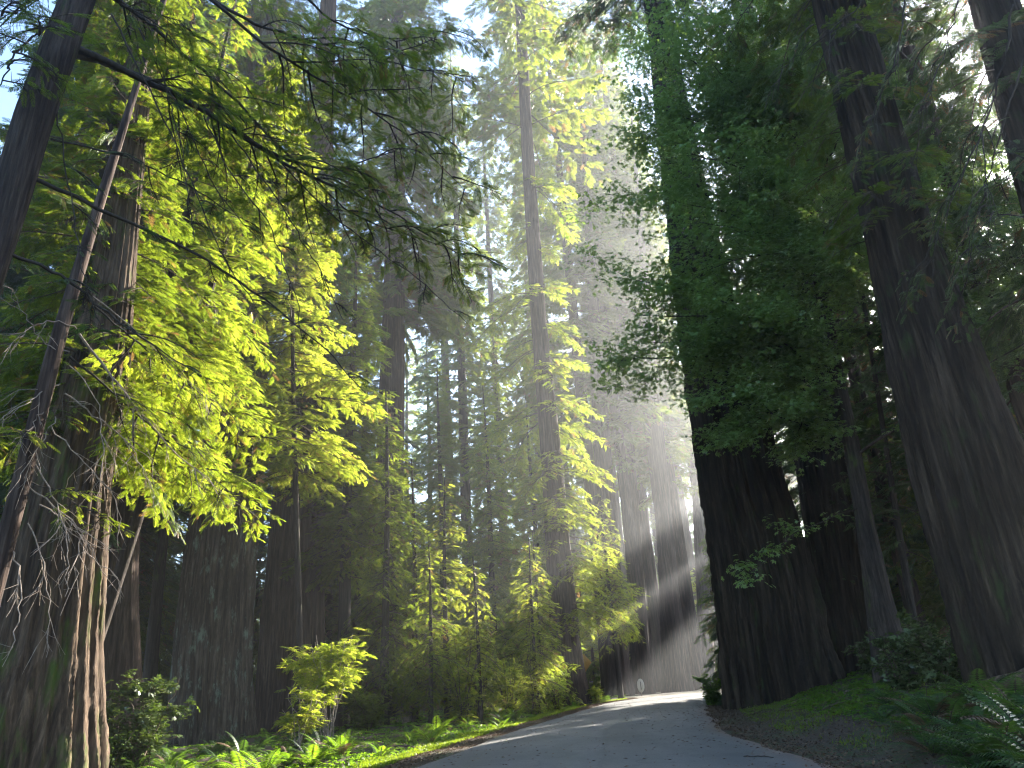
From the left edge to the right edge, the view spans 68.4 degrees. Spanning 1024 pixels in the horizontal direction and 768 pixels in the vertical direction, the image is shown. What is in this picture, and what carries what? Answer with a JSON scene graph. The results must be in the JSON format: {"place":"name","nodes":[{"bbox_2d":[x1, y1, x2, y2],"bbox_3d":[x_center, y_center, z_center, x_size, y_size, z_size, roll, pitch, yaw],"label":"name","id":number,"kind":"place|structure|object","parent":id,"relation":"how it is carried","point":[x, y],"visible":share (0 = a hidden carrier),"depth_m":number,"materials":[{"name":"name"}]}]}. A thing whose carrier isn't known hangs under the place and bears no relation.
{"place":"outdoors","nodes":[
{"label":"outdoors","id":0,"kind":"place"},
{"bbox_2d":[0,0,1023,673],"label":"sky","id":1,"kind":"structure","parent":0,"point":[8,100],"materials":[{"name":"white"}]},
{"bbox_2d":[116,657,1023,767],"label":"forest floor","id":2,"kind":"structure","parent":0,"point":[880,756],"depth_m":15.30,"materials":[{"name":"soil"}]},
{"bbox_2d":[0,1,173,551],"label":"conifer tree","id":3,"kind":"object","parent":2,"relation":"on","point":[14,279],"visible":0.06,"depth_m":24.63,"materials":[{"name":"green plant"}]},
{"bbox_2d":[3,1,206,599],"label":"conifer tree","id":4,"kind":"object","parent":2,"relation":"on","point":[148,573],"visible":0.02,"depth_m":33.01,"materials":[{"name":"brown plant"}]},
{"bbox_2d":[0,0,222,501],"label":"young redwood","id":5,"kind":"object","parent":2,"relation":"on","point":[105,136],"visible":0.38,"depth_m":16.85,"materials":[{"name":"green plant"}]},
{"bbox_2d":[0,0,230,767],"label":"redwood tree","id":6,"kind":"object","parent":2,"relation":"on","point":[53,709],"visible":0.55,"depth_m":13.43,"materials":[{"name":"brown plant"}]},
{"bbox_2d":[109,726,139,767],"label":"shrub","id":7,"kind":"object","parent":2,"relation":"on","point":[117,746],"visible":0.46,"depth_m":15.90,"materials":[{"name":"green plant"}]},
{"bbox_2d":[50,0,234,753],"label":"redwood tree","id":8,"kind":"object","parent":2,"relation":"on","point":[122,647],"visible":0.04,"depth_m":22.86,"materials":[{"name":"brown plant"}]},
{"bbox_2d":[0,0,303,673],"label":"leaning tree","id":9,"kind":"object","parent":2,"relation":"on","point":[29,443],"visible":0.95,"depth_m":13.54,"materials":[{"name":"green plant"}]},
{"bbox_2d":[105,669,199,767],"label":"shrub","id":10,"kind":"object","parent":2,"relation":"on","point":[152,715],"visible":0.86,"depth_m":16.75,"materials":[{"name":"green plant"}]},
{"bbox_2d":[32,0,278,311],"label":"conifer tree","id":11,"kind":"object","parent":2,"relation":"on","point":[203,22],"visible":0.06,"depth_m":31.86,"materials":[{"name":"green plant"}]},
{"bbox_2d":[139,502,184,719],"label":"young redwood","id":12,"kind":"object","parent":2,"relation":"on","point":[144,605],"visible":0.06,"depth_m":33.40,"materials":[{"name":"brown plant"}]},
{"bbox_2d":[139,409,191,725],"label":"young redwood","id":13,"kind":"object","parent":2,"relation":"on","point":[180,544],"visible":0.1,"depth_m":37.03,"materials":[{"name":"brown plant"}]},
{"bbox_2d":[140,277,210,732],"bbox_3d":[-14.660,-0.492,32.680,3.712,30.033,4.924,15,-28,-37],"label":"conifer tree","id":14,"kind":"object","parent":2,"relation":"on","point":[150,665],"visible":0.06,"depth_m":29.01,"materials":[{"name":"brown plant"}]},
{"bbox_2d":[109,0,271,536],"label":"young redwood","id":15,"kind":"object","parent":2,"relation":"on","point":[202,189],"visible":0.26,"depth_m":21.78,"materials":[{"name":"green plant"}]},
{"bbox_2d":[104,41,309,639],"bbox_3d":[-9.039,-1.282,21.255,5.727,22.400,4.760,-17,-26,29],"label":"young redwood","id":16,"kind":"object","parent":2,"relation":"on","point":[228,327],"visible":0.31,"depth_m":21.33,"materials":[{"name":"green plant"}]},
{"bbox_2d":[165,0,330,745],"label":"redwood tree","id":17,"kind":"object","parent":2,"relation":"on","point":[212,656],"visible":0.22,"depth_m":27.17,"materials":[{"name":"brown plant"}]},
{"bbox_2d":[0,0,512,393],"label":"leaning tree","id":18,"kind":"object","parent":2,"relation":"on","point":[60,50],"visible":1,"depth_m":11.77,"materials":[{"name":"green plant"}]},
{"bbox_2d":[253,521,268,693],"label":"young redwood","id":19,"kind":"object","parent":2,"relation":"on","point":[258,594],"visible":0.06,"depth_m":46.77,"materials":[{"name":"brown plant"}]},
{"bbox_2d":[172,0,364,314],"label":"conifer tree","id":20,"kind":"object","parent":2,"relation":"on","point":[337,269],"visible":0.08,"depth_m":38.18,"materials":[{"name":"green plant"}]},
{"bbox_2d":[254,135,303,616],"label":"conifer tree","id":21,"kind":"object","parent":2,"relation":"on","point":[264,537],"visible":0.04,"depth_m":46.88,"materials":[{"name":"brown plant"}]},
{"bbox_2d":[212,107,387,736],"bbox_3d":[-8.407,-0.568,29.872,6.966,27.400,6.037,-4,-22,0],"label":"young redwood","id":22,"kind":"object","parent":2,"relation":"on","point":[312,372],"visible":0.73,"depth_m":29.74,"materials":[{"name":"green plant"}]},
{"bbox_2d":[271,683,330,748],"bbox_3d":[-5.549,8.802,19.922,1.632,1.665,1.451,-4,-22,0],"label":"shrub","id":23,"kind":"object","parent":2,"relation":"on","point":[307,711],"visible":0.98,"depth_m":19.85,"materials":[{"name":"plant"}]},
{"bbox_2d":[254,0,390,732],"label":"redwood tree","id":24,"kind":"object","parent":2,"relation":"on","point":[277,624],"visible":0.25,"depth_m":33.45,"materials":[{"name":"green plant"}]},
{"bbox_2d":[277,626,376,740],"bbox_3d":[-5.308,8.677,21.733,2.614,3.199,2.393,17,-30,-40],"label":"shrub","id":25,"kind":"object","parent":2,"relation":"on","point":[309,670],"visible":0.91,"depth_m":21.56,"materials":[{"name":"plant"}]},
{"bbox_2d":[121,706,568,767],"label":"ground cover","id":26,"kind":"object","parent":2,"relation":"on","point":[365,756],"visible":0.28,"depth_m":21.43,"materials":[{"name":"plant"}]},
{"bbox_2d":[279,218,423,726],"bbox_3d":[-7.789,2.821,36.054,6.566,25.400,6.597,-4,-22,0],"label":"young redwood","id":27,"kind":"object","parent":2,"relation":"on","point":[357,496],"visible":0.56,"depth_m":34.80,"materials":[{"name":"green plant"}]},
{"bbox_2d":[325,349,380,721],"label":"young redwood","id":28,"kind":"object","parent":2,"relation":"on","point":[330,624],"visible":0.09,"depth_m":36.90,"materials":[{"name":"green plant"}]},
{"bbox_2d":[325,289,410,720],"bbox_3d":[-8.259,5.289,39.906,5.441,23.951,5.709,-20,-27,34],"label":"conifer tree","id":29,"kind":"object","parent":2,"relation":"on","point":[354,598],"visible":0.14,"depth_m":38.76,"materials":[{"name":"green plant"}]},
{"bbox_2d":[339,680,398,730],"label":"shrub","id":30,"kind":"object","parent":2,"relation":"on","point":[366,707],"visible":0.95,"depth_m":27.02,"materials":[{"name":"green plant"}]},
{"bbox_2d":[333,377,443,726],"bbox_3d":[-5.418,6.815,32.382,3.859,15.400,4.268,-21,-28,36],"label":"young redwood","id":31,"kind":"object","parent":2,"relation":"on","point":[385,637],"visible":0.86,"depth_m":31.74,"materials":[{"name":"green plant"}]},
{"bbox_2d":[351,407,438,717],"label":"young redwood","id":32,"kind":"object","parent":2,"relation":"on","point":[371,643],"visible":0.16,"depth_m":38.56,"materials":[{"name":"green plant"}]},
{"bbox_2d":[355,249,434,595],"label":"conifer tree","id":33,"kind":"object","parent":2,"relation":"on","point":[376,383],"visible":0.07,"depth_m":68.42,"materials":[{"name":"green plant"}]},
{"bbox_2d":[378,662,425,723],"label":"shrub","id":34,"kind":"object","parent":2,"relation":"on","point":[404,712],"visible":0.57,"depth_m":29.94,"materials":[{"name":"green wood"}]},
{"bbox_2d":[330,0,490,715],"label":"redwood tree","id":35,"kind":"object","parent":2,"relation":"on","point":[398,313],"visible":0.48,"depth_m":53.52,"materials":[{"name":"green plant"}]},
{"bbox_2d":[376,459,458,721],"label":"young redwood","id":36,"kind":"object","parent":2,"relation":"on","point":[415,575],"visible":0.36,"depth_m":33.84,"materials":[{"name":"green plant"}]},
{"bbox_2d":[402,327,433,595],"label":"conifer tree","id":37,"kind":"object","parent":2,"relation":"on","point":[407,415],"visible":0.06,"depth_m":101.52,"materials":[{"name":"green plant"}]},
{"bbox_2d":[403,325,461,645],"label":"conifer tree","id":38,"kind":"object","parent":2,"relation":"on","point":[415,433],"visible":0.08,"depth_m":88.15,"materials":[{"name":"green plant"}]},
{"bbox_2d":[391,545,478,724],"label":"young redwood","id":39,"kind":"object","parent":2,"relation":"on","point":[429,673],"visible":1,"depth_m":27.95,"materials":[{"name":"green plant"}]},
{"bbox_2d":[402,366,485,705],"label":"young redwood","id":40,"kind":"object","parent":2,"relation":"on","point":[434,483],"visible":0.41,"depth_m":59.10,"materials":[{"name":"green plant"}]},
{"bbox_2d":[405,212,487,676],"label":"redwood tree","id":41,"kind":"object","parent":2,"relation":"on","point":[442,359],"visible":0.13,"depth_m":88.21,"materials":[{"name":"green plant"}]},
{"bbox_2d":[407,477,493,718],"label":"young redwood","id":42,"kind":"object","parent":2,"relation":"on","point":[454,571],"visible":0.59,"depth_m":33.45,"materials":[{"name":"green plant"}]},
{"bbox_2d":[411,44,505,702],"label":"redwood tree","id":43,"kind":"object","parent":2,"relation":"on","point":[473,366],"visible":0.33,"depth_m":77.45,"materials":[{"name":"green plant"}]},
{"bbox_2d":[433,638,486,724],"bbox_3d":[-1.964,11.345,28.542,2.090,3.600,2.416,-4,-22,0],"label":"shrub","id":44,"kind":"object","parent":2,"relation":"on","point":[458,709],"visible":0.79,"depth_m":28.15,"materials":[{"name":"green plant"}]},
{"bbox_2d":[450,557,511,721],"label":"young redwood","id":45,"kind":"object","parent":2,"relation":"on","point":[484,666],"visible":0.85,"depth_m":29.53,"materials":[{"name":"green plant"}]},
{"bbox_2d":[448,597,518,718],"bbox_3d":[-1.270,11.904,32.506,3.345,4.979,3.130,-4,-22,0],"label":"shrub","id":46,"kind":"object","parent":2,"relation":"on","point":[485,681],"visible":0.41,"depth_m":32.18,"materials":[{"name":"green plant"}]},
{"bbox_2d":[350,698,626,767],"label":"moss","id":47,"kind":"object","parent":2,"relation":"on","point":[383,762],"visible":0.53,"depth_m":19.00,"materials":[{"name":"green plant"}]},
{"bbox_2d":[438,385,546,705],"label":"young redwood","id":48,"kind":"object","parent":2,"relation":"on","point":[504,554],"visible":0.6,"depth_m":51.41,"materials":[{"name":"green plant"}]},
{"bbox_2d":[462,75,542,584],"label":"redwood tree","id":49,"kind":"object","parent":2,"relation":"on","point":[492,223],"visible":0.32,"depth_m":97.41,"materials":[{"name":"green plant"}]},
{"bbox_2d":[472,306,536,659],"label":"conifer tree","id":50,"kind":"object","parent":2,"relation":"on","point":[500,398],"visible":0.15,"depth_m":82.74,"materials":[{"name":"green plant"}]},
{"bbox_2d":[371,697,637,767],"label":"leaf litter","id":51,"kind":"object","parent":2,"relation":"on","point":[496,733],"visible":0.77,"depth_m":19.10,"materials":[{"name":"plant"}]},
{"bbox_2d":[483,646,532,717],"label":"shrub","id":52,"kind":"object","parent":2,"relation":"on","point":[512,703],"visible":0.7,"depth_m":30.70,"materials":[{"name":"green plant"}]},
{"bbox_2d":[411,0,639,706],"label":"redwood tree","id":53,"kind":"object","parent":2,"relation":"on","point":[562,565],"visible":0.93,"depth_m":51.32,"materials":[{"name":"green plant"}]},
{"bbox_2d":[505,626,558,713],"bbox_3d":[0.717,12.913,33.648,2.843,4.110,2.609,-14,-25,24],"label":"shrub","id":54,"kind":"object","parent":2,"relation":"on","point":[532,693],"visible":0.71,"depth_m":33.48,"materials":[{"name":"green plant"}]},
{"bbox_2d":[490,535,586,714],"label":"young redwood","id":55,"kind":"object","parent":2,"relation":"on","point":[522,626],"visible":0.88,"depth_m":34.52,"materials":[{"name":"green plant"}]},
{"bbox_2d":[500,143,579,675],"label":"redwood tree","id":56,"kind":"object","parent":2,"relation":"on","point":[519,328],"visible":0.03,"depth_m":101.62,"materials":[{"name":"green plant"}]},
{"bbox_2d":[491,0,589,463],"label":"redwood tree","id":57,"kind":"object","parent":2,"relation":"on","point":[518,202],"visible":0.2,"depth_m":77.96,"materials":[{"name":"green plant"}]},
{"bbox_2d":[511,531,571,709],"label":"young redwood","id":58,"kind":"object","parent":2,"relation":"on","point":[542,631],"visible":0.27,"depth_m":39.13,"materials":[{"name":"green plant"}]},
{"bbox_2d":[497,396,590,698],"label":"young redwood","id":59,"kind":"object","parent":2,"relation":"on","point":[520,515],"visible":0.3,"depth_m":60.27,"materials":[{"name":"green plant"}]},
{"bbox_2d":[537,648,581,710],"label":"shrub","id":60,"kind":"object","parent":2,"relation":"on","point":[557,704],"visible":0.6,"depth_m":36.12,"materials":[{"name":"green plant"}]},
{"bbox_2d":[539,321,598,680],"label":"conifer tree","id":61,"kind":"object","parent":2,"relation":"on","point":[573,531],"visible":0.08,"depth_m":83.36,"materials":[{"name":"green plant"}]},
{"bbox_2d":[514,0,631,694],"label":"redwood tree","id":62,"kind":"object","parent":2,"relation":"on","point":[553,272],"visible":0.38,"depth_m":66.53,"materials":[{"name":"green plant"}]},
{"bbox_2d":[575,559,600,688],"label":"young redwood","id":63,"kind":"object","parent":2,"relation":"on","point":[592,671],"visible":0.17,"depth_m":67.21,"materials":[{"name":"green plant"}]},
{"bbox_2d":[557,96,643,696],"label":"redwood tree","id":64,"kind":"object","parent":2,"relation":"on","point":[602,458],"visible":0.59,"depth_m":63.95,"materials":[{"name":"green plant"}]},
{"bbox_2d":[555,79,649,665],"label":"redwood tree","id":65,"kind":"object","parent":2,"relation":"on","point":[620,531],"visible":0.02,"depth_m":83.31,"materials":[{"name":"brown plant"}]},
{"bbox_2d":[555,0,672,693],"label":"redwood tree","id":66,"kind":"object","parent":2,"relation":"on","point":[619,442],"visible":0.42,"depth_m":64.27,"materials":[{"name":"green plant"}]},
{"bbox_2d":[578,494,649,698],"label":"young redwood","id":67,"kind":"object","parent":2,"relation":"on","point":[624,634],"visible":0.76,"depth_m":47.99,"materials":[{"name":"green plant"}]},
{"bbox_2d":[573,133,662,693],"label":"redwood tree","id":68,"kind":"object","parent":2,"relation":"on","point":[634,496],"visible":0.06,"depth_m":65.60,"materials":[{"name":"brown plant"}]},
{"bbox_2d":[572,5,670,691],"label":"redwood tree","id":69,"kind":"object","parent":2,"relation":"on","point":[652,587],"visible":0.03,"depth_m":70.74,"materials":[{"name":"brown plant"}]},
{"bbox_2d":[398,694,864,767],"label":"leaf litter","id":70,"kind":"object","parent":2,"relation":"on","point":[645,732],"visible":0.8,"depth_m":15.11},
{"bbox_2d":[579,0,694,690],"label":"redwood tree","id":71,"kind":"object","parent":2,"relation":"on","point":[606,100],"visible":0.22,"depth_m":72.47,"materials":[{"name":"green plant"}]},
{"bbox_2d":[602,104,688,692],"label":"redwood tree","id":72,"kind":"object","parent":2,"relation":"on","point":[674,675],"visible":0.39,"depth_m":62.41,"materials":[{"name":"brown plant"}]},
{"bbox_2d":[606,74,705,689],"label":"redwood tree","id":73,"kind":"object","parent":2,"relation":"on","point":[689,616],"visible":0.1,"depth_m":68.11,"materials":[{"name":"brown plant"}]},
{"bbox_2d":[659,321,696,614],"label":"redwood tree","id":74,"kind":"object","parent":2,"relation":"on","point":[688,540],"visible":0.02,"depth_m":96.23,"materials":[{"name":"brown plant"}]},
{"bbox_2d":[662,201,716,682],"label":"redwood tree","id":75,"kind":"object","parent":2,"relation":"on","point":[699,531],"visible":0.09,"depth_m":68.27,"materials":[{"name":"brown plant"}]},
{"bbox_2d":[551,0,846,709],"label":"redwood tree","id":76,"kind":"object","parent":2,"relation":"on","point":[775,644],"visible":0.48,"depth_m":27.11,"materials":[{"name":"brown plant"}]},
{"bbox_2d":[694,541,721,704],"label":"young redwood","id":77,"kind":"object","parent":2,"relation":"on","point":[712,634],"visible":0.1,"depth_m":31.32,"materials":[{"name":"green plant"}]},
{"bbox_2d":[697,535,720,691],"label":"young redwood","id":78,"kind":"object","parent":2,"relation":"on","point":[707,569],"visible":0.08,"depth_m":37.44,"materials":[{"name":"green plant"}]},
{"bbox_2d":[554,0,1023,682],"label":"maple tree","id":79,"kind":"object","parent":2,"relation":"on","point":[758,204],"visible":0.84,"depth_m":24.00,"materials":[{"name":"green plant"}]},
{"bbox_2d":[692,2,895,580],"bbox_3d":[13.711,-5.822,40.119,5.674,40.400,5.638,17,-30,-41],"label":"conifer tree","id":80,"kind":"object","parent":2,"relation":"on","point":[786,470],"visible":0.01,"depth_m":36.44,"materials":[{"name":"brown plant"}]},
{"bbox_2d":[732,0,868,672],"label":"redwood tree","id":81,"kind":"object","parent":2,"relation":"on","point":[833,548],"visible":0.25,"depth_m":30.27,"materials":[{"name":"brown plant"}]},
{"bbox_2d":[753,1,929,635],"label":"conifer tree","id":82,"kind":"object","parent":2,"relation":"on","point":[853,361],"visible":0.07,"depth_m":32.66,"materials":[{"name":"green plant"}]},
{"bbox_2d":[737,682,971,748],"bbox_3d":[7.941,8.156,19.433,4.842,1.013,19.346,-4,-22,0],"label":"moss","id":83,"kind":"object","parent":2,"relation":"on","point":[772,705],"visible":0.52,"depth_m":17.04,"materials":[{"name":"green plant"}]},
{"bbox_2d":[696,0,1023,684],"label":"redwood tree","id":84,"kind":"object","parent":2,"relation":"on","point":[962,440],"visible":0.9,"depth_m":17.13,"materials":[{"name":"brown plant"}]},
{"bbox_2d":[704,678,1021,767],"bbox_3d":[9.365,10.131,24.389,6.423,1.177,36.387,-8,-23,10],"label":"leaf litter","id":85,"kind":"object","parent":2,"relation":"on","point":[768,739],"visible":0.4,"depth_m":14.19,"materials":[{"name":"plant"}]},
{"bbox_2d":[833,176,938,628],"bbox_3d":[12.556,0.433,26.273,4.265,18.337,3.762,-4,-22,0],"label":"conifer tree","id":86,"kind":"object","parent":2,"relation":"on","point":[904,563],"visible":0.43,"depth_m":25.39,"materials":[{"name":"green plant"}]},
{"bbox_2d":[759,0,1023,386],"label":"redwood tree","id":87,"kind":"object","parent":2,"relation":"on","point":[996,32],"visible":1,"depth_m":20.43,"materials":[{"name":"green plant"}]},
{"bbox_2d":[866,623,929,690],"bbox_3d":[9.096,6.545,17.708,1.429,1.663,1.722,-10,-23,14],"label":"shrub","id":88,"kind":"object","parent":2,"relation":"on","point":[903,680],"visible":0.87,"depth_m":17.50,"materials":[{"name":"green plant"}]},
{"bbox_2d":[773,653,1023,734],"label":"ground cover","id":89,"kind":"object","parent":2,"relation":"on","point":[856,683],"visible":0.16,"depth_m":18.38,"materials":[{"name":"plant"}]},
{"bbox_2d":[775,0,1023,501],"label":"conifer tree","id":90,"kind":"object","parent":2,"relation":"on","point":[899,463],"visible":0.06,"depth_m":28.20,"materials":[{"name":"green plant"}]},
{"bbox_2d":[862,446,954,651],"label":"young redwood","id":91,"kind":"object","parent":2,"relation":"on","point":[895,591],"visible":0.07,"depth_m":33.82,"materials":[{"name":"green plant"}]},
{"bbox_2d":[881,387,954,654],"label":"young redwood","id":92,"kind":"object","parent":2,"relation":"on","point":[943,628],"visible":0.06,"depth_m":29.43,"materials":[{"name":"green plant"}]},
{"bbox_2d":[883,721,955,755],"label":"fern","id":93,"kind":"object","parent":2,"relation":"on","point":[919,746],"visible":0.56,"depth_m":10.07,"materials":[{"name":"green plant"}]},
{"bbox_2d":[823,0,1023,445],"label":"conifer tree","id":94,"kind":"object","parent":2,"relation":"on","point":[1014,387],"visible":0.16,"depth_m":27.23,"materials":[{"name":"green plant"}]},
{"bbox_2d":[889,607,962,687],"bbox_3d":[9.431,5.867,16.708,1.883,1.823,1.746,-12,-24,20],"label":"shrub","id":95,"kind":"object","parent":2,"relation":"on","point":[936,652],"visible":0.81,"depth_m":16.52,"materials":[{"name":"green plant"}]},
{"bbox_2d":[877,692,974,718],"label":"fern","id":96,"kind":"object","parent":2,"relation":"on","point":[935,710],"visible":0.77,"depth_m":12.16,"materials":[{"name":"green plant"}]},
{"bbox_2d":[918,720,1023,767],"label":"fern","id":97,"kind":"object","parent":2,"relation":"on","point":[978,746],"visible":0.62,"depth_m":8.08,"materials":[{"name":"green plant"}]},
{"bbox_2d":[924,125,1023,379],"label":"maple tree","id":98,"kind":"object","parent":2,"relation":"on","point":[1016,270],"visible":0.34,"depth_m":23.27,"materials":[{"name":"green plant"}]},
{"bbox_2d":[928,668,1023,705],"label":"fern","id":99,"kind":"object","parent":2,"relation":"on","point":[1000,680],"visible":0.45,"depth_m":11.99,"materials":[{"name":"green plant"}]},
{"bbox_2d":[933,738,1021,767],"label":"fern","id":100,"kind":"object","parent":2,"relation":"on","point":[963,761],"visible":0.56,"depth_m":8.20,"materials":[{"name":"green plant"}]},
{"bbox_2d":[936,706,1023,748],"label":"fern","id":101,"kind":"object","parent":2,"relation":"on","point":[980,709],"visible":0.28,"depth_m":9.13,"materials":[{"name":"green plant"}]},
{"bbox_2d":[961,690,1023,751],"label":"fern","id":102,"kind":"object","parent":2,"relation":"on","point":[980,717],"visible":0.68,"depth_m":8.65,"materials":[{"name":"green plant"}]},
{"bbox_2d":[968,677,1023,715],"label":"fern","id":103,"kind":"object","parent":2,"relation":"on","point":[1003,693],"visible":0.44,"depth_m":10.86,"materials":[{"name":"green plant"}]},
{"bbox_2d":[417,691,831,767],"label":"road","id":104,"kind":"structure","parent":0,"point":[578,751],"depth_m":14.60,"materials":[{"name":"asphalt"}]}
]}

